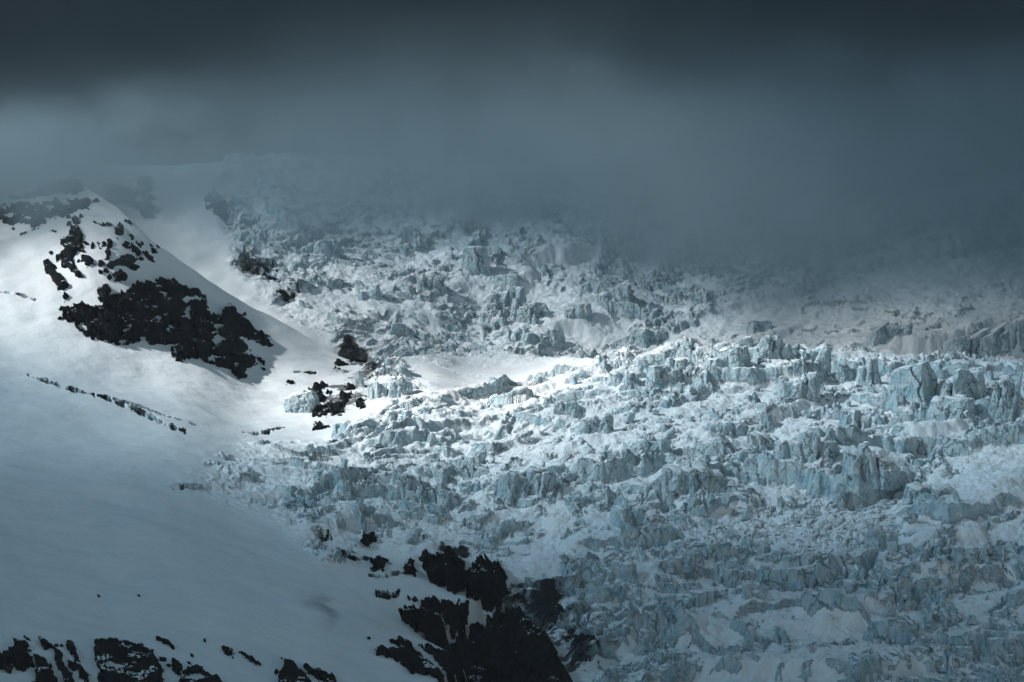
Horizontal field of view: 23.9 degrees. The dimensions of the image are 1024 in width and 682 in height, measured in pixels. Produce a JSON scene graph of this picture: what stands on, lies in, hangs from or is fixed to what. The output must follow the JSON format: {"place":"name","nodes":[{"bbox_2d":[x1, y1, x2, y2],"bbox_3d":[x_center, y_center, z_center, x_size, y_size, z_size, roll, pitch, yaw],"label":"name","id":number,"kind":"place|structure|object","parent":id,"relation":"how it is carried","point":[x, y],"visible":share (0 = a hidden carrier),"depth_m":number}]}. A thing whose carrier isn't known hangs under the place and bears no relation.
{"place":"outdoors","nodes":[
{"label":"outdoors","id":0,"kind":"place"},
{"bbox_2d":[0,163,584,681],"bbox_3d":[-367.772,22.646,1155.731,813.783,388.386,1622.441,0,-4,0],"label":"snow slope","id":1,"kind":"structure","parent":0,"point":[102,443],"depth_m":1200.91},
{"bbox_2d":[0,638,34,673],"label":"rock outcrop","id":2,"kind":"object","parent":1,"relation":"on","point":[17,656],"visible":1,"depth_m":982.83},
{"bbox_2d":[0,197,89,230],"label":"rock outcrop","id":3,"kind":"object","parent":1,"relation":"on","point":[37,212],"visible":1,"depth_m":1619.06},
{"bbox_2d":[32,654,57,681],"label":"rock outcrop","id":4,"kind":"object","parent":1,"relation":"on","point":[44,671],"visible":1,"depth_m":975.73},
{"bbox_2d":[8,178,84,198],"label":"rock outcrop","id":5,"kind":"object","parent":1,"relation":"on","point":[73,186],"visible":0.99,"depth_m":1666.82},
{"bbox_2d":[38,636,54,649],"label":"rock outcrop","id":6,"kind":"object","parent":1,"relation":"on","point":[46,644],"visible":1,"depth_m":1003.44},
{"bbox_2d":[43,259,68,290],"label":"rock outcrop","id":7,"kind":"object","parent":1,"relation":"on","point":[58,279],"visible":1,"depth_m":1513.92},
{"bbox_2d":[53,647,74,681],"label":"rock outcrop","id":8,"kind":"object","parent":1,"relation":"on","point":[67,674],"visible":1,"depth_m":984.32},
{"bbox_2d":[59,224,85,277],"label":"rock outcrop","id":9,"kind":"object","parent":1,"relation":"on","point":[71,243],"visible":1,"depth_m":1540.47},
{"bbox_2d":[66,640,80,661],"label":"rock outcrop","id":10,"kind":"object","parent":1,"relation":"on","point":[70,647],"visible":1,"depth_m":1002.39},
{"bbox_2d":[67,197,90,203],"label":"rock outcrop","id":11,"kind":"object","parent":1,"relation":"on","point":[86,200],"visible":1,"depth_m":1624.77},
{"bbox_2d":[78,664,90,681],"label":"rock outcrop","id":12,"kind":"object","parent":1,"relation":"on","point":[83,674],"visible":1,"depth_m":981.22},
{"bbox_2d":[81,254,94,267],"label":"rock outcrop","id":13,"kind":"object","parent":1,"relation":"on","point":[88,260],"visible":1,"depth_m":1525.70},
{"bbox_2d":[97,283,111,302],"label":"rock outcrop","id":14,"kind":"object","parent":1,"relation":"on","point":[104,291],"visible":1,"depth_m":1497.37},
{"bbox_2d":[97,253,139,270],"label":"rock outcrop","id":15,"kind":"object","parent":1,"relation":"on","point":[128,260],"visible":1,"depth_m":1535.20},
{"bbox_2d":[112,269,127,282],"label":"rock outcrop","id":16,"kind":"object","parent":1,"relation":"on","point":[120,275],"visible":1,"depth_m":1519.06},
{"bbox_2d":[93,637,164,681],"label":"rock outcrop","id":17,"kind":"object","parent":1,"relation":"on","point":[116,659],"visible":1,"depth_m":1001.31},
{"bbox_2d":[57,276,273,379],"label":"rock outcrop","id":18,"kind":"object","parent":1,"relation":"on","point":[137,313],"visible":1,"depth_m":1494.85},
{"bbox_2d":[171,658,182,675],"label":"rock outcrop","id":19,"kind":"object","parent":1,"relation":"on","point":[177,667],"visible":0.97,"depth_m":1009.17},
{"bbox_2d":[178,664,221,681],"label":"rock outcrop","id":20,"kind":"object","parent":1,"relation":"on","point":[196,673],"visible":1,"depth_m":1002.39},
{"bbox_2d":[276,288,294,304],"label":"rock outcrop","id":21,"kind":"object","parent":1,"relation":"on","point":[285,295],"visible":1,"depth_m":1824.06},
{"bbox_2d":[278,658,311,681],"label":"rock outcrop","id":22,"kind":"object","parent":1,"relation":"on","point":[290,671],"visible":1,"depth_m":1031.90},
{"bbox_2d":[303,663,336,681],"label":"rock outcrop","id":23,"kind":"object","parent":1,"relation":"on","point":[318,673],"visible":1,"depth_m":1045.68},
{"bbox_2d":[375,589,397,599],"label":"rock outcrop","id":24,"kind":"object","parent":1,"relation":"on","point":[386,596],"visible":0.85,"depth_m":1151.54},
{"bbox_2d":[375,635,446,681],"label":"rock outcrop","id":25,"kind":"object","parent":1,"relation":"on","point":[409,657],"visible":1,"depth_m":1085.52},
{"bbox_2d":[418,643,466,681],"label":"rock outcrop","id":26,"kind":"object","parent":1,"relation":"on","point":[447,661],"visible":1,"depth_m":1099.02},
{"bbox_2d":[0,0,1023,168],"label":"sky","id":27,"kind":"structure","parent":0,"point":[126,82]},
{"bbox_2d":[58,145,1023,361],"bbox_3d":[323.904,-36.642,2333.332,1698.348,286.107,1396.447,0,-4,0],"label":"icefall","id":28,"kind":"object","parent":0,"point":[815,251],"visible":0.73,"depth_m":1936.56},
{"bbox_2d":[103,175,155,218],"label":"rock outcrop","id":29,"kind":"object","parent":28,"relation":"on","point":[117,194],"visible":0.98,"depth_m":1973.47},
{"bbox_2d":[203,188,230,224],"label":"rock outcrop","id":30,"kind":"object","parent":28,"relation":"on","point":[219,207],"visible":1,"depth_m":1952.48},
{"bbox_2d":[242,242,257,273],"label":"rock outcrop","id":31,"kind":"object","parent":28,"relation":"on","point":[246,257],"visible":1,"depth_m":1879.89},
{"bbox_2d":[253,258,290,282],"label":"rock outcrop","id":32,"kind":"object","parent":28,"relation":"on","point":[266,269],"visible":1,"depth_m":1858.19},
{"bbox_2d":[313,239,342,260],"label":"serac","id":33,"kind":"object","parent":28,"relation":"on","point":[332,250],"visible":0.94,"depth_m":1897.03},
{"bbox_2d":[357,284,381,300],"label":"serac","id":34,"kind":"object","parent":28,"relation":"on","point":[374,292],"visible":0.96,"depth_m":1832.54},
{"bbox_2d":[390,322,417,338],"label":"serac","id":35,"kind":"object","parent":28,"relation":"on","point":[396,328],"visible":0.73,"depth_m":1793.08},
{"bbox_2d":[416,273,446,292],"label":"serac","id":36,"kind":"object","parent":28,"relation":"on","point":[436,283],"visible":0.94,"depth_m":1856.58},
{"bbox_2d":[460,246,491,274],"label":"serac","id":37,"kind":"object","parent":28,"relation":"on","point":[475,260],"visible":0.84,"depth_m":1899.78},
{"bbox_2d":[487,287,526,310],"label":"serac","id":38,"kind":"object","parent":28,"relation":"on","point":[500,301],"visible":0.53,"depth_m":1850.32},
{"bbox_2d":[510,298,540,323],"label":"serac","id":39,"kind":"object","parent":28,"relation":"on","point":[519,312],"visible":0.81,"depth_m":1823.60},
{"bbox_2d":[513,327,565,347],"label":"serac","id":40,"kind":"object","parent":28,"relation":"on","point":[550,337],"visible":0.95,"depth_m":1791.88},
{"bbox_2d":[564,302,591,320],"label":"serac","id":41,"kind":"object","parent":28,"relation":"on","point":[578,310],"visible":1,"depth_m":1817.20},
{"bbox_2d":[595,280,631,306],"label":"serac","id":42,"kind":"object","parent":28,"relation":"on","point":[621,291],"visible":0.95,"depth_m":1834.53},
{"bbox_2d":[634,327,667,347],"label":"serac","id":43,"kind":"object","parent":28,"relation":"on","point":[646,337],"visible":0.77,"depth_m":1785.09},
{"bbox_2d":[746,320,772,333],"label":"serac","id":44,"kind":"object","parent":28,"relation":"on","point":[753,326],"visible":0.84,"depth_m":1772.13},
{"bbox_2d":[867,321,912,347],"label":"serac","id":45,"kind":"object","parent":28,"relation":"on","point":[882,333],"visible":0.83,"depth_m":1710.95},
{"bbox_2d":[943,321,1008,356],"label":"serac","id":46,"kind":"object","parent":28,"relation":"on","point":[985,339],"visible":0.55,"depth_m":1682.43},
{"bbox_2d":[997,315,1023,351],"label":"serac","id":47,"kind":"object","parent":28,"relation":"on","point":[1010,336],"visible":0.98,"depth_m":1677.65},
{"bbox_2d":[167,336,1023,681],"bbox_3d":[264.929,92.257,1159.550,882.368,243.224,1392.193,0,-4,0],"label":"glacier","id":48,"kind":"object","parent":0,"point":[849,632],"visible":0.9,"depth_m":1238.35},
{"bbox_2d":[283,390,320,412],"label":"serac","id":49,"kind":"object","parent":48,"relation":"on","point":[303,401],"visible":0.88,"depth_m":1433.30},
{"bbox_2d":[308,380,331,402],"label":"rock outcrop","id":50,"kind":"object","parent":48,"relation":"on","point":[317,387],"visible":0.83,"depth_m":1478.79},
{"bbox_2d":[312,421,329,430],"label":"rock outcrop","id":51,"kind":"object","parent":48,"relation":"on","point":[318,426],"visible":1,"depth_m":1402.16},
{"bbox_2d":[312,399,343,417],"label":"rock outcrop","id":52,"kind":"object","parent":48,"relation":"on","point":[335,408],"visible":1,"depth_m":1433.38},
{"bbox_2d":[339,390,350,406],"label":"rock outcrop","id":53,"kind":"object","parent":48,"relation":"on","point":[344,396],"visible":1,"depth_m":1459.70},
{"bbox_2d":[353,497,363,509],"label":"ice block","id":54,"kind":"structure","parent":48,"relation":"on","point":[359,504],"depth_m":1234.03},
{"bbox_2d":[353,370,364,386],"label":"serac","id":55,"kind":"object","parent":48,"relation":"on","point":[358,380],"visible":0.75,"depth_m":1492.75},
{"bbox_2d":[353,397,366,408],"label":"rock outcrop","id":56,"kind":"object","parent":48,"relation":"on","point":[359,402],"visible":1,"depth_m":1443.73},
{"bbox_2d":[360,531,376,547],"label":"rock outcrop","id":57,"kind":"object","parent":48,"relation":"on","point":[366,539],"visible":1,"depth_m":1213.01},
{"bbox_2d":[367,381,387,398],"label":"serac","id":58,"kind":"object","parent":48,"relation":"on","point":[376,390],"visible":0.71,"depth_m":1466.33},
{"bbox_2d":[370,555,388,571],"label":"rock outcrop","id":59,"kind":"object","parent":48,"relation":"on","point":[378,562],"visible":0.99,"depth_m":1183.08},
{"bbox_2d":[387,375,412,397],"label":"serac","id":60,"kind":"object","parent":48,"relation":"on","point":[398,386],"visible":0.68,"depth_m":1463.71},
{"bbox_2d":[387,410,412,420],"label":"serac","id":61,"kind":"object","parent":48,"relation":"on","point":[392,415],"visible":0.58,"depth_m":1395.70},
{"bbox_2d":[390,468,421,490],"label":"serac","id":62,"kind":"object","parent":48,"relation":"on","point":[407,481],"visible":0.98,"depth_m":1270.75},
{"bbox_2d":[403,557,416,576],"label":"rock outcrop","id":63,"kind":"object","parent":48,"relation":"on","point":[409,568],"visible":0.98,"depth_m":1185.20},
{"bbox_2d":[406,533,419,544],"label":"ice block","id":64,"kind":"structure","parent":48,"relation":"on","point":[413,539],"depth_m":1211.54},
{"bbox_2d":[418,406,434,414],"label":"serac","id":65,"kind":"object","parent":48,"relation":"on","point":[424,409],"visible":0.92,"depth_m":1402.72},
{"bbox_2d":[419,549,435,571],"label":"rock outcrop","id":66,"kind":"object","parent":48,"relation":"on","point":[425,556],"visible":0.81,"depth_m":1197.22},
{"bbox_2d":[420,595,469,639],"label":"rock outcrop","id":67,"kind":"object","parent":48,"relation":"on","point":[454,616],"visible":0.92,"depth_m":1156.16},
{"bbox_2d":[426,545,465,594],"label":"rock outcrop","id":68,"kind":"object","parent":48,"relation":"on","point":[447,567],"visible":0.93,"depth_m":1181.83},
{"bbox_2d":[457,475,498,497],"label":"serac","id":69,"kind":"object","parent":48,"relation":"on","point":[473,486],"visible":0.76,"depth_m":1286.68},
{"bbox_2d":[398,604,572,681],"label":"rock outcrop","id":70,"kind":"object","parent":48,"relation":"on","point":[513,645],"visible":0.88,"depth_m":1129.71},
{"bbox_2d":[462,553,508,612],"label":"rock outcrop","id":71,"kind":"object","parent":48,"relation":"on","point":[485,579],"visible":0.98,"depth_m":1170.13},
{"bbox_2d":[497,467,558,504],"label":"serac","id":72,"kind":"object","parent":48,"relation":"on","point":[512,485],"visible":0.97,"depth_m":1265.38},
{"bbox_2d":[553,400,580,417],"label":"serac","id":73,"kind":"object","parent":48,"relation":"on","point":[571,409],"visible":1,"depth_m":1386.46},
{"bbox_2d":[576,414,613,435],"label":"serac","id":74,"kind":"object","parent":48,"relation":"on","point":[594,424],"visible":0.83,"depth_m":1344.79},
{"bbox_2d":[592,621,603,635],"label":"ice block","id":75,"kind":"structure","parent":48,"relation":"on","point":[598,628],"depth_m":1113.87},
{"bbox_2d":[594,560,637,583],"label":"serac","id":76,"kind":"object","parent":48,"relation":"on","point":[626,572],"visible":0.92,"depth_m":1170.42},
{"bbox_2d":[607,368,645,386],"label":"serac","id":77,"kind":"object","parent":48,"relation":"on","point":[616,377],"visible":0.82,"depth_m":1425.82},
{"bbox_2d":[613,621,650,651],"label":"serac","id":78,"kind":"object","parent":48,"relation":"on","point":[642,636],"visible":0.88,"depth_m":1106.84},
{"bbox_2d":[609,504,658,527],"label":"serac","id":79,"kind":"object","parent":48,"relation":"on","point":[636,516],"visible":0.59,"depth_m":1224.68},
{"bbox_2d":[632,644,645,655],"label":"ice block","id":80,"kind":"structure","parent":48,"relation":"on","point":[640,649],"depth_m":1098.60},
{"bbox_2d":[636,358,648,375],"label":"serac","id":81,"kind":"object","parent":48,"relation":"on","point":[642,364],"visible":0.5,"depth_m":1450.71},
{"bbox_2d":[635,437,670,453],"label":"serac","id":82,"kind":"object","parent":48,"relation":"on","point":[662,445],"visible":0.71,"depth_m":1301.79},
{"bbox_2d":[646,365,679,381],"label":"serac","id":83,"kind":"object","parent":48,"relation":"on","point":[655,373],"visible":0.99,"depth_m":1417.78},
{"bbox_2d":[657,554,697,573],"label":"serac","id":84,"kind":"object","parent":48,"relation":"on","point":[688,564],"visible":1,"depth_m":1174.08},
{"bbox_2d":[664,357,694,369],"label":"serac","id":85,"kind":"object","parent":48,"relation":"on","point":[685,363],"visible":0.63,"depth_m":1446.91},
{"bbox_2d":[661,460,724,495],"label":"serac","id":86,"kind":"object","parent":48,"relation":"on","point":[691,477],"visible":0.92,"depth_m":1248.35},
{"bbox_2d":[687,497,699,510],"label":"ice block","id":87,"kind":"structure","parent":48,"relation":"on","point":[692,502],"depth_m":1233.47},
{"bbox_2d":[676,589,718,607],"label":"serac","id":88,"kind":"object","parent":48,"relation":"on","point":[703,597],"visible":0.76,"depth_m":1139.41},
{"bbox_2d":[704,518,716,528],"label":"ice block","id":89,"kind":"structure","parent":48,"relation":"on","point":[709,523],"depth_m":1223.14},
{"bbox_2d":[704,345,752,367],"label":"serac","id":90,"kind":"object","parent":48,"relation":"on","point":[730,356],"visible":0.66,"depth_m":1427.23},
{"bbox_2d":[707,420,761,437],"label":"serac","id":91,"kind":"object","parent":48,"relation":"on","point":[732,429],"visible":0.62,"depth_m":1323.61},
{"bbox_2d":[723,568,756,587],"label":"serac","id":92,"kind":"object","parent":48,"relation":"on","point":[731,577],"visible":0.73,"depth_m":1161.97},
{"bbox_2d":[737,336,753,346],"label":"serac","id":93,"kind":"object","parent":48,"relation":"on","point":[748,341],"visible":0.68,"depth_m":1483.77},
{"bbox_2d":[741,581,753,599],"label":"ice block","id":94,"kind":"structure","parent":48,"relation":"on","point":[747,588],"depth_m":1128.98},
{"bbox_2d":[746,430,778,451],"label":"serac","id":95,"kind":"object","parent":48,"relation":"on","point":[761,441],"visible":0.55,"depth_m":1297.58},
{"bbox_2d":[756,583,769,599],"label":"ice block","id":96,"kind":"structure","parent":48,"relation":"on","point":[763,591],"depth_m":1128.85},
{"bbox_2d":[757,335,793,363],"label":"serac","id":97,"kind":"object","parent":48,"relation":"on","point":[777,348],"visible":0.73,"depth_m":1437.32},
{"bbox_2d":[779,630,789,644],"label":"ice block","id":98,"kind":"structure","parent":48,"relation":"on","point":[784,637],"depth_m":1090.11},
{"bbox_2d":[775,372,820,403],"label":"serac","id":99,"kind":"object","parent":48,"relation":"on","point":[808,387],"visible":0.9,"depth_m":1377.38},
{"bbox_2d":[781,550,822,568],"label":"serac","id":100,"kind":"object","parent":48,"relation":"on","point":[809,558],"visible":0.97,"depth_m":1165.72},
{"bbox_2d":[775,431,839,463],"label":"serac","id":101,"kind":"object","parent":48,"relation":"on","point":[812,447],"visible":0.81,"depth_m":1270.02},
{"bbox_2d":[795,346,831,372],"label":"serac","id":102,"kind":"object","parent":48,"relation":"on","point":[822,355],"visible":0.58,"depth_m":1437.19},
{"bbox_2d":[833,482,844,508],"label":"serac","id":103,"kind":"object","parent":48,"relation":"on","point":[838,494],"visible":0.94,"depth_m":1237.38},
{"bbox_2d":[835,363,853,383],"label":"serac","id":104,"kind":"object","parent":48,"relation":"on","point":[844,373],"visible":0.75,"depth_m":1426.07},
{"bbox_2d":[837,410,871,430],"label":"serac","id":105,"kind":"object","parent":48,"relation":"on","point":[861,420],"visible":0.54,"depth_m":1325.43},
{"bbox_2d":[856,357,881,384],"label":"serac","id":106,"kind":"object","parent":48,"relation":"on","point":[868,372],"visible":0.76,"depth_m":1404.90},
{"bbox_2d":[841,441,900,490],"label":"serac","id":107,"kind":"object","parent":48,"relation":"on","point":[862,460],"visible":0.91,"depth_m":1245.99},
{"bbox_2d":[864,525,897,548],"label":"serac","id":108,"kind":"object","parent":48,"relation":"on","point":[880,536],"visible":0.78,"depth_m":1183.33},
{"bbox_2d":[883,603,896,616],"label":"ice block","id":109,"kind":"structure","parent":48,"relation":"on","point":[889,610],"depth_m":1108.09},
{"bbox_2d":[886,541,898,550],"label":"ice block","id":110,"kind":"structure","parent":48,"relation":"on","point":[891,545],"depth_m":1178.33},
{"bbox_2d":[882,433,916,457],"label":"serac","id":111,"kind":"object","parent":48,"relation":"on","point":[900,444],"visible":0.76,"depth_m":1292.59},
{"bbox_2d":[900,589,910,599],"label":"ice block","id":112,"kind":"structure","parent":48,"relation":"on","point":[904,593],"depth_m":1128.91},
{"bbox_2d":[906,511,917,523],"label":"ice block","id":113,"kind":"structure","parent":48,"relation":"on","point":[912,517],"depth_m":1204.67},
{"bbox_2d":[887,361,937,408],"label":"serac","id":114,"kind":"object","parent":48,"relation":"on","point":[918,382],"visible":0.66,"depth_m":1368.16},
{"bbox_2d":[903,481,952,503],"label":"serac","id":115,"kind":"object","parent":48,"relation":"on","point":[914,490],"visible":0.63,"depth_m":1228.58},
{"bbox_2d":[927,394,977,420],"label":"serac","id":116,"kind":"object","parent":48,"relation":"on","point":[943,407],"visible":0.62,"depth_m":1322.04},
{"bbox_2d":[936,368,986,399],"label":"serac","id":117,"kind":"object","parent":48,"relation":"on","point":[971,384],"visible":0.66,"depth_m":1365.04},
{"bbox_2d":[950,544,988,561],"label":"serac","id":118,"kind":"object","parent":48,"relation":"on","point":[976,552],"visible":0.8,"depth_m":1158.17},
{"bbox_2d":[988,371,1022,422],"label":"serac","id":119,"kind":"object","parent":48,"relation":"on","point":[1005,399],"visible":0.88,"depth_m":1319.35},
{"bbox_2d":[1004,654,1015,667],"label":"ice block","id":120,"kind":"structure","parent":48,"relation":"on","point":[1009,659],"depth_m":1061.33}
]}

